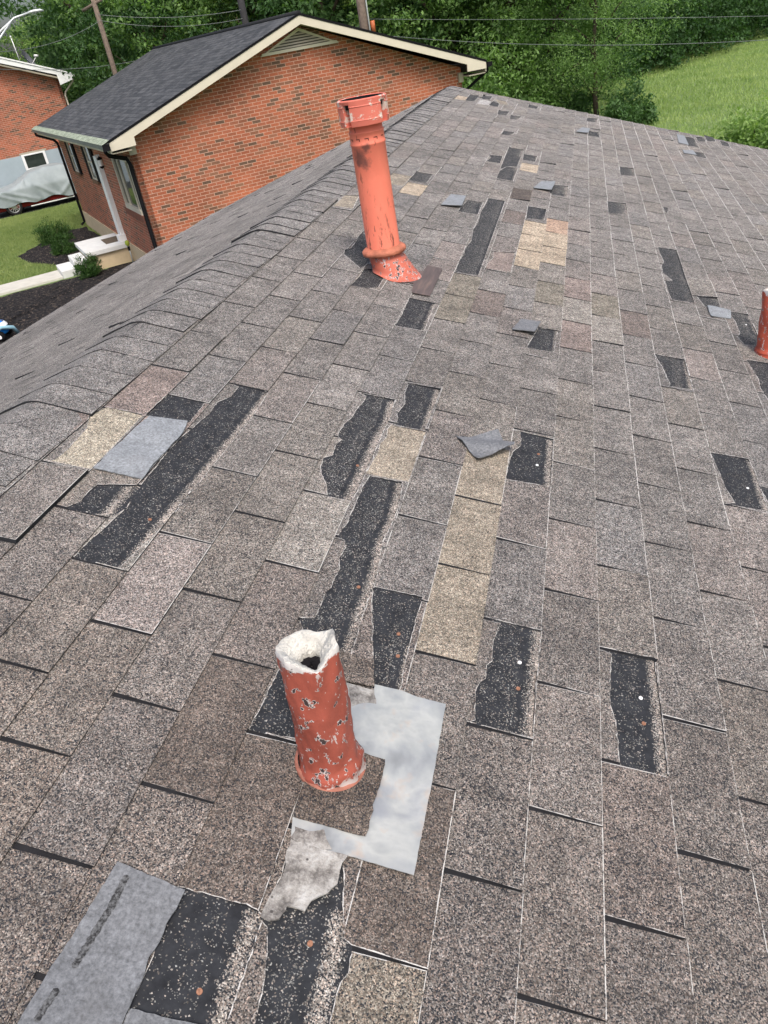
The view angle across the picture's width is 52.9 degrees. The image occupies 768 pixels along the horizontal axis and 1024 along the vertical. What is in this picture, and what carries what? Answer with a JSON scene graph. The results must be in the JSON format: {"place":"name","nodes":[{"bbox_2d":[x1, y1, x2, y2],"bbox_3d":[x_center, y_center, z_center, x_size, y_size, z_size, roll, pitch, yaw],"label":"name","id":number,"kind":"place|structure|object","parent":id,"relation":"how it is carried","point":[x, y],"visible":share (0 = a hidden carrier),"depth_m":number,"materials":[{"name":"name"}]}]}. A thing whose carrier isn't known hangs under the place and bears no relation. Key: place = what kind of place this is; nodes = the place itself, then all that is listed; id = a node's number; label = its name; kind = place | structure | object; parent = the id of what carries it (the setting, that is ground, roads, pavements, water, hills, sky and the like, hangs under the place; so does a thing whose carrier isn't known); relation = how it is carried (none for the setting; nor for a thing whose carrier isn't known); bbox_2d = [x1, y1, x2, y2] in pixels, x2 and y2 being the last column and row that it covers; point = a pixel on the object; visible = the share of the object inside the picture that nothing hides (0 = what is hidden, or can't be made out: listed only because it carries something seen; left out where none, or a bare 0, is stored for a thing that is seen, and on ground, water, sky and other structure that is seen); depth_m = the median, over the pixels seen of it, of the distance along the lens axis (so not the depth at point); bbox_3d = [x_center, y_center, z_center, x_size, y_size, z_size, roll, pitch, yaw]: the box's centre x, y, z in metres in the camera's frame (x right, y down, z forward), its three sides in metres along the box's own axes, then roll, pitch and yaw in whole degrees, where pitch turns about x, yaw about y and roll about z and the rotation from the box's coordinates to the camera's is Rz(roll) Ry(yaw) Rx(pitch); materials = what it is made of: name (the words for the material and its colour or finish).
{"place":"outdoors","nodes":[
{"label":"outdoors","id":0,"kind":"place"},
{"bbox_2d":[0,0,56,61],"label":"sky","id":1,"kind":"structure","parent":0,"point":[6,19],"materials":[{"name":"white"}]},
{"bbox_2d":[0,270,63,295],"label":"path","id":2,"kind":"structure","parent":0,"point":[27,283],"depth_m":19.91,"materials":[{"name":"concrete"}]},
{"bbox_2d":[0,196,78,218],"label":"driveway","id":3,"kind":"structure","parent":0,"point":[41,206],"depth_m":32.18,"materials":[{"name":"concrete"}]},
{"bbox_2d":[0,163,77,215],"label":"parked car","id":4,"kind":"object","parent":3,"relation":"on","point":[43,184],"visible":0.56,"depth_m":31.13,"materials":[{"name":"grey fabric"}]},
{"bbox_2d":[0,86,767,1023],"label":"roof","id":5,"kind":"structure","parent":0,"point":[558,608],"depth_m":1.77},
{"bbox_2d":[17,862,184,1023],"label":"loose shingle","id":6,"kind":"object","parent":5,"relation":"on","point":[96,973],"visible":1,"depth_m":1.06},
{"bbox_2d":[94,416,187,478],"bbox_3d":[-0.637,-0.184,2.067,0.130,0.007,0.315,14,36,5],"label":"loose shingle","id":7,"kind":"object","parent":5,"relation":"on","point":[141,449],"visible":1,"depth_m":2.05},
{"bbox_2d":[124,1008,194,1023],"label":"loose shingle","id":8,"kind":"object","parent":5,"relation":"on","point":[134,1016],"visible":1,"depth_m":1.00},
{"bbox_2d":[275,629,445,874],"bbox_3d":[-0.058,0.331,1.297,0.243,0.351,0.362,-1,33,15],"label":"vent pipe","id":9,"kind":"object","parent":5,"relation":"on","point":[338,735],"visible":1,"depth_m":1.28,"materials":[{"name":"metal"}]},
{"bbox_2d":[336,92,442,295],"bbox_3d":[0.022,-1.343,3.279,0.322,0.768,0.398,-1,33,15],"label":"flue pipe","id":10,"kind":"object","parent":5,"relation":"on","point":[362,118],"visible":1,"depth_m":3.24,"materials":[{"name":"orange metal"}]},
{"bbox_2d":[441,194,465,205],"bbox_3d":[0.424,-1.875,4.630,0.121,0.019,0.296,14,36,5],"label":"loose shingle","id":11,"kind":"object","parent":5,"relation":"on","point":[454,200],"visible":1,"depth_m":4.62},
{"bbox_2d":[456,429,514,457],"bbox_3d":[0.316,-0.211,2.325,0.152,0.040,0.131,-20,33,-15],"label":"loose shingle","id":12,"kind":"object","parent":5,"relation":"on","point":[485,444],"visible":1,"depth_m":2.31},
{"bbox_2d":[512,319,540,331],"bbox_3d":[0.584,-0.762,3.151,0.091,0.019,0.128,6,35,24],"label":"loose shingle","id":13,"kind":"object","parent":5,"relation":"on","point":[526,325],"visible":1,"depth_m":3.15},
{"bbox_2d":[534,181,555,189],"bbox_3d":[1.111,-2.265,5.338,0.140,0.020,0.270,14,36,5],"label":"loose shingle","id":14,"kind":"object","parent":5,"relation":"on","point":[548,185],"visible":1,"depth_m":5.33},
{"bbox_2d":[576,127,589,132],"bbox_3d":[1.967,-3.772,7.615,0.137,0.014,0.322,14,36,5],"label":"loose shingle","id":15,"kind":"object","parent":5,"relation":"on","point":[584,129],"visible":1,"depth_m":7.59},
{"bbox_2d":[677,134,688,144],"bbox_3d":[3.155,-3.955,8.181,0.124,0.004,0.652,14,36,5],"label":"loose shingle","id":16,"kind":"object","parent":5,"relation":"on","point":[682,139],"visible":1,"depth_m":8.14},
{"bbox_2d":[683,150,696,154],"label":"loose shingle","id":17,"kind":"object","parent":5,"relation":"on","point":[689,152],"visible":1,"depth_m":7.52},
{"bbox_2d":[707,305,730,318],"bbox_3d":[1.609,-0.954,3.692,0.112,0.011,0.158,14,36,5],"label":"loose shingle","id":18,"kind":"object","parent":5,"relation":"on","point":[716,311],"visible":1,"depth_m":3.69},
{"bbox_2d":[754,288,767,358],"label":"vent pipe","id":19,"kind":"object","parent":5,"relation":"on","point":[761,348],"visible":1,"depth_m":3.27,"materials":[{"name":"orange metal"}]},
{"bbox_2d":[0,21,767,296],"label":"ground","id":20,"kind":"structure","parent":0,"point":[674,99],"depth_m":29.56,"materials":[{"name":"plant"}]},
{"bbox_2d":[0,24,20,60],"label":"broadleaf tree","id":21,"kind":"object","parent":20,"relation":"on","point":[8,55],"visible":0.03,"depth_m":43.45,"materials":[{"name":"green plant"}]},
{"bbox_2d":[0,9,43,38],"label":"street lamp","id":22,"kind":"object","parent":20,"relation":"on","point":[5,27],"visible":1,"depth_m":20.97,"materials":[{"name":"metal"}]},
{"bbox_2d":[0,57,73,187],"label":"brick house","id":23,"kind":"structure","parent":20,"relation":"on","point":[31,96],"depth_m":32.10,"materials":[{"name":"brick"}]},
{"bbox_2d":[21,49,38,63],"bbox_3d":[-14.722,-18.823,32.001,0.488,0.681,0.703,7,36,26],"label":"satellite dish","id":24,"kind":"object","parent":23,"relation":"attached to","point":[28,58],"visible":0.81,"depth_m":32.09,"materials":[{"name":"metal"}]},
{"bbox_2d":[19,148,48,170],"bbox_3d":[-14.821,-14.976,32.825,1.110,0.710,0.059,-23,34,-19],"label":"basement window","id":25,"kind":"structure","parent":23,"relation":"in","point":[31,159],"depth_m":32.79,"materials":[{"name":"white paint"}]},
{"bbox_2d":[0,15,77,99],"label":"broadleaf tree","id":26,"kind":"object","parent":20,"relation":"on","point":[25,43],"visible":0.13,"depth_m":43.80,"materials":[{"name":"green plant"}]},
{"bbox_2d":[0,200,101,284],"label":"grass","id":27,"kind":"structure","parent":20,"relation":"on","point":[69,218],"depth_m":26.45,"materials":[{"name":"green plant"}]},
{"bbox_2d":[13,0,93,100],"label":"broadleaf tree","id":28,"kind":"object","parent":20,"relation":"on","point":[42,40],"visible":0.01,"depth_m":48.37,"materials":[{"name":"green plant"}]},
{"bbox_2d":[17,227,99,265],"bbox_3d":[-9.839,-8.092,23.501,2.615,0.130,6.145,-23,34,-19],"label":"mulch bed","id":29,"kind":"object","parent":20,"relation":"on","point":[40,254],"visible":0.38,"depth_m":23.14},
{"bbox_2d":[31,215,75,246],"bbox_3d":[-10.285,-8.762,23.999,1.275,0.912,1.129,-14,32,-6],"label":"shrub","id":30,"kind":"object","parent":29,"relation":"on","point":[49,232],"visible":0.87,"depth_m":23.93,"materials":[{"name":"green plant"}]},
{"bbox_2d":[49,233,77,255],"bbox_3d":[-9.288,-7.721,22.276,0.832,0.694,0.723,-10,32,0],"label":"shrub","id":31,"kind":"object","parent":29,"relation":"on","point":[64,249],"visible":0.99,"depth_m":22.16,"materials":[{"name":"green plant"}]},
{"bbox_2d":[0,261,134,343],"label":"mulch bed","id":32,"kind":"object","parent":20,"relation":"on","point":[20,311],"visible":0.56,"depth_m":18.20,"materials":[{"name":"black soil"}]},
{"bbox_2d":[0,319,18,341],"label":"ride on toy","id":33,"kind":"object","parent":32,"relation":"on","point":[5,328],"visible":1,"depth_m":15.62,"materials":[{"name":"blue plastic"}]},
{"bbox_2d":[72,252,102,279],"bbox_3d":[-7.485,-6.208,19.410,0.793,0.664,0.850,-1,33,15],"label":"shrub","id":34,"kind":"object","parent":32,"relation":"on","point":[88,268],"visible":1,"depth_m":19.32,"materials":[{"name":"green plant"}]},
{"bbox_2d":[125,240,133,261],"bbox_3d":[-6.547,-6.697,19.900,0.117,0.621,0.117,2,34,19],"label":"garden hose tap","id":35,"kind":"object","parent":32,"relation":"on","point":[127,243],"visible":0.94,"depth_m":19.81,"materials":[{"name":"metal"}]},
{"bbox_2d":[0,0,166,105],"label":"broadleaf tree","id":36,"kind":"object","parent":20,"relation":"on","point":[55,50],"visible":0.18,"depth_m":35.03,"materials":[{"name":"green plant"}]},
{"bbox_2d":[23,0,150,103],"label":"broadleaf tree","id":37,"kind":"object","parent":20,"relation":"on","point":[54,65],"visible":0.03,"depth_m":39.52,"materials":[{"name":"green plant"}]},
{"bbox_2d":[56,233,133,278],"bbox_3d":[-7.875,-6.890,20.708,1.830,0.490,1.940,-23,34,-19],"label":"porch","id":38,"kind":"object","parent":20,"relation":"on","point":[113,254],"visible":0.67,"depth_m":20.19,"materials":[{"name":"concrete"}]},
{"bbox_2d":[101,236,117,243],"bbox_3d":[-7.323,-7.313,20.735,0.440,0.012,0.800,-23,34,-19],"label":"doormat","id":39,"kind":"object","parent":38,"relation":"on","point":[110,240],"visible":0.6,"depth_m":20.71,"materials":[{"name":"brown fabric"}]},
{"bbox_2d":[82,0,117,74],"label":"utility pole","id":40,"kind":"object","parent":20,"relation":"on","point":[93,4],"visible":0.42,"depth_m":25.93,"materials":[{"name":"brown wood"}]},
{"bbox_2d":[2,21,98,51],"bbox_3d":[-10.795,-14.551,23.707,0.013,0.511,5.913,10,37,29],"label":"overhead wire","id":41,"kind":"object","parent":40,"relation":"attached to","point":[50,43],"visible":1,"depth_m":24.29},
{"bbox_2d":[2,61,133,69],"bbox_3d":[-9.699,-15.373,26.054,0.015,0.644,11.132,8,36,26],"label":"overhead wire","id":42,"kind":"object","parent":40,"relation":"attached to","point":[63,69],"visible":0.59,"depth_m":25.26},
{"bbox_2d":[38,0,221,88],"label":"broadleaf tree","id":43,"kind":"object","parent":20,"relation":"on","point":[118,4],"visible":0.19,"depth_m":29.49,"materials":[{"name":"green plant"}]},
{"bbox_2d":[58,0,231,94],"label":"broadleaf tree","id":44,"kind":"object","parent":20,"relation":"on","point":[130,10],"visible":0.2,"depth_m":29.57,"materials":[{"name":"green plant"}]},
{"bbox_2d":[83,0,250,66],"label":"broadleaf tree","id":45,"kind":"object","parent":20,"relation":"on","point":[114,54],"depth_m":33.63,"materials":[{"name":"green plant"}]},
{"bbox_2d":[161,0,282,41],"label":"broadleaf tree","id":46,"kind":"object","parent":20,"relation":"on","point":[228,10],"visible":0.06,"depth_m":31.20,"materials":[{"name":"green plant"}]},
{"bbox_2d":[237,0,248,23],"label":"utility pole","id":47,"kind":"object","parent":20,"relation":"on","point":[242,10],"depth_m":25.65,"materials":[{"name":"wood"}]},
{"bbox_2d":[98,10,238,17],"bbox_3d":[-7.088,-16.599,25.622,4.761,0.605,0.014,-8,32,4],"label":"overhead wire","id":48,"kind":"object","parent":47,"relation":"attached to","point":[168,17],"visible":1,"depth_m":25.69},
{"bbox_2d":[100,18,242,26],"bbox_3d":[-7.057,-16.426,25.732,4.762,0.685,0.013,-8,32,4],"label":"overhead wire","id":49,"kind":"object","parent":47,"relation":"attached to","point":[170,26],"visible":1,"depth_m":25.81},
{"bbox_2d":[141,0,355,42],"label":"broadleaf tree","id":50,"kind":"object","parent":20,"relation":"on","point":[255,14],"visible":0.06,"depth_m":29.45,"materials":[{"name":"green plant"}]},
{"bbox_2d":[31,10,492,260],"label":"brick house","id":51,"kind":"structure","parent":20,"relation":"on","point":[159,145],"depth_m":17.12,"materials":[{"name":"red brick"}]},
{"bbox_2d":[66,142,81,175],"bbox_3d":[-9.386,-10.698,23.280,0.072,0.990,0.860,-23,34,-19],"label":"window","id":52,"kind":"structure","parent":51,"relation":"in","point":[68,145],"depth_m":23.40,"materials":[{"name":"clear glass"}]},
{"bbox_2d":[82,146,100,184],"bbox_3d":[-7.908,-9.377,20.780,0.072,0.990,0.880,-23,34,-19],"label":"window","id":53,"kind":"structure","parent":51,"relation":"in","point":[95,180],"depth_m":20.88,"materials":[{"name":"clear glass"}]},
{"bbox_2d":[93,156,119,233],"bbox_3d":[-7.263,-8.246,20.279,0.101,2.020,0.740,-23,34,-19],"label":"front door","id":54,"kind":"structure","parent":51,"relation":"in","point":[102,183],"depth_m":20.39,"materials":[{"name":"white paint"}]},
{"bbox_2d":[111,154,145,222],"bbox_3d":[-5.723,-7.268,17.252,0.097,1.310,2.040,-23,34,-19],"label":"picture window","id":55,"kind":"structure","parent":51,"relation":"in","point":[133,207],"depth_m":17.34,"materials":[{"name":"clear glass"}]},
{"bbox_2d":[192,0,383,33],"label":"broadleaf tree","id":56,"kind":"object","parent":20,"relation":"on","point":[251,15],"visible":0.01,"depth_m":32.22,"materials":[{"name":"green plant"}]},
{"bbox_2d":[211,0,421,38],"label":"broadleaf tree","id":57,"kind":"object","parent":20,"relation":"on","point":[332,11],"visible":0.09,"depth_m":29.78,"materials":[{"name":"green plant"}]},
{"bbox_2d":[71,5,582,100],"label":"undergrowth","id":58,"kind":"object","parent":20,"relation":"on","point":[459,33],"depth_m":33.94,"materials":[{"name":"green plant"}]},
{"bbox_2d":[256,0,456,44],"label":"broadleaf tree","id":59,"kind":"object","parent":20,"relation":"on","point":[357,13],"visible":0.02,"depth_m":31.53,"materials":[{"name":"green plant"}]},
{"bbox_2d":[356,0,375,31],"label":"utility pole","id":60,"kind":"object","parent":20,"relation":"on","point":[363,15],"visible":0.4,"depth_m":23.05,"materials":[{"name":"brown wood"}]},
{"bbox_2d":[393,16,755,19],"bbox_3d":[5.108,-13.209,20.585,12.573,1.640,0.010,9,37,28],"label":"overhead wire","id":61,"kind":"object","parent":60,"relation":"attached to","point":[546,19],"visible":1,"depth_m":21.23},
{"bbox_2d":[395,36,762,44],"bbox_3d":[5.168,-12.874,20.799,12.574,1.681,0.013,9,37,28],"label":"overhead wire","id":62,"kind":"object","parent":60,"relation":"attached to","point":[550,44],"visible":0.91,"depth_m":21.23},
{"bbox_2d":[40,1,767,100],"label":"wood","id":63,"kind":"object","parent":20,"relation":"on","point":[563,5],"depth_m":55.36,"materials":[{"name":"green plant"}]},
{"bbox_2d":[340,0,475,54],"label":"broadleaf tree","id":64,"kind":"object","parent":20,"relation":"on","point":[424,15],"visible":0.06,"depth_m":29.26,"materials":[{"name":"green plant"}]},
{"bbox_2d":[348,0,538,87],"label":"broadleaf tree","id":65,"kind":"object","parent":20,"relation":"on","point":[446,14],"visible":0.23,"depth_m":27.39,"materials":[{"name":"green plant"}]},
{"bbox_2d":[390,0,559,87],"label":"broadleaf tree","id":66,"kind":"object","parent":20,"relation":"on","point":[436,35],"visible":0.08,"depth_m":28.24,"materials":[{"name":"green plant"}]},
{"bbox_2d":[462,42,520,98],"bbox_3d":[3.442,-14.103,26.330,3.280,3.196,3.338,-1,33,15],"label":"bush","id":67,"kind":"object","parent":20,"relation":"on","point":[496,87],"visible":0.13,"depth_m":25.78,"materials":[{"name":"green plant"}]},
{"bbox_2d":[406,0,615,109],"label":"broadleaf tree","id":68,"kind":"object","parent":20,"relation":"on","point":[515,59],"visible":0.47,"depth_m":26.77,"materials":[{"name":"green plant"}]},
{"bbox_2d":[478,61,561,106],"bbox_3d":[4.616,-14.504,27.293,3.602,2.462,3.402,-1,33,15],"label":"bush","id":69,"kind":"object","parent":20,"relation":"on","point":[523,88],"visible":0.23,"depth_m":26.76,"materials":[{"name":"green plant"}]},
{"bbox_2d":[463,0,663,105],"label":"broadleaf tree","id":70,"kind":"object","parent":20,"relation":"on","point":[630,64],"visible":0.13,"depth_m":31.09,"materials":[{"name":"green plant"}]},
{"bbox_2d":[545,84,592,113],"bbox_3d":[6.717,-14.940,28.377,2.257,1.383,2.011,-1,33,15],"label":"bush","id":71,"kind":"object","parent":20,"relation":"on","point":[580,102],"visible":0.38,"depth_m":27.95,"materials":[{"name":"green plant"}]},
{"bbox_2d":[493,0,701,114],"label":"shade tree","id":72,"kind":"object","parent":20,"relation":"on","point":[594,65],"visible":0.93,"depth_m":26.05,"materials":[{"name":"green plant"}]},
{"bbox_2d":[559,0,664,74],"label":"broadleaf tree","id":73,"kind":"object","parent":20,"relation":"on","point":[621,22],"visible":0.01,"depth_m":38.63,"materials":[{"name":"green plant"}]},
{"bbox_2d":[597,77,660,123],"bbox_3d":[8.188,-13.853,26.125,2.309,1.518,2.314,-1,33,15],"label":"bush","id":74,"kind":"object","parent":20,"relation":"on","point":[637,110],"visible":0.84,"depth_m":25.79,"materials":[{"name":"green plant"}]},
{"bbox_2d":[558,0,767,87],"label":"undergrowth","id":75,"kind":"object","parent":20,"relation":"on","point":[673,49],"visible":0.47,"depth_m":39.58,"materials":[{"name":"green plant"}]},
{"bbox_2d":[631,0,723,63],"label":"broadleaf tree","id":76,"kind":"object","parent":20,"relation":"on","point":[704,39],"visible":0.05,"depth_m":41.50,"materials":[{"name":"green plant"}]},
{"bbox_2d":[679,0,739,51],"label":"broadleaf tree","id":77,"kind":"object","parent":20,"relation":"on","point":[704,26],"visible":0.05,"depth_m":43.92,"materials":[{"name":"green plant"}]},
{"bbox_2d":[703,0,767,42],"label":"broadleaf tree","id":78,"kind":"object","parent":20,"relation":"on","point":[754,19],"visible":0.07,"depth_m":45.50,"materials":[{"name":"green plant"}]},
{"bbox_2d":[706,85,767,148],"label":"bush","id":79,"kind":"object","parent":20,"relation":"on","point":[753,131],"visible":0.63,"depth_m":18.38,"materials":[{"name":"green plant"}]},
{"bbox_2d":[559,30,767,140],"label":"grass","id":80,"kind":"structure","parent":0,"point":[743,50],"depth_m":32.11,"materials":[{"name":"green plant"}]}
]}

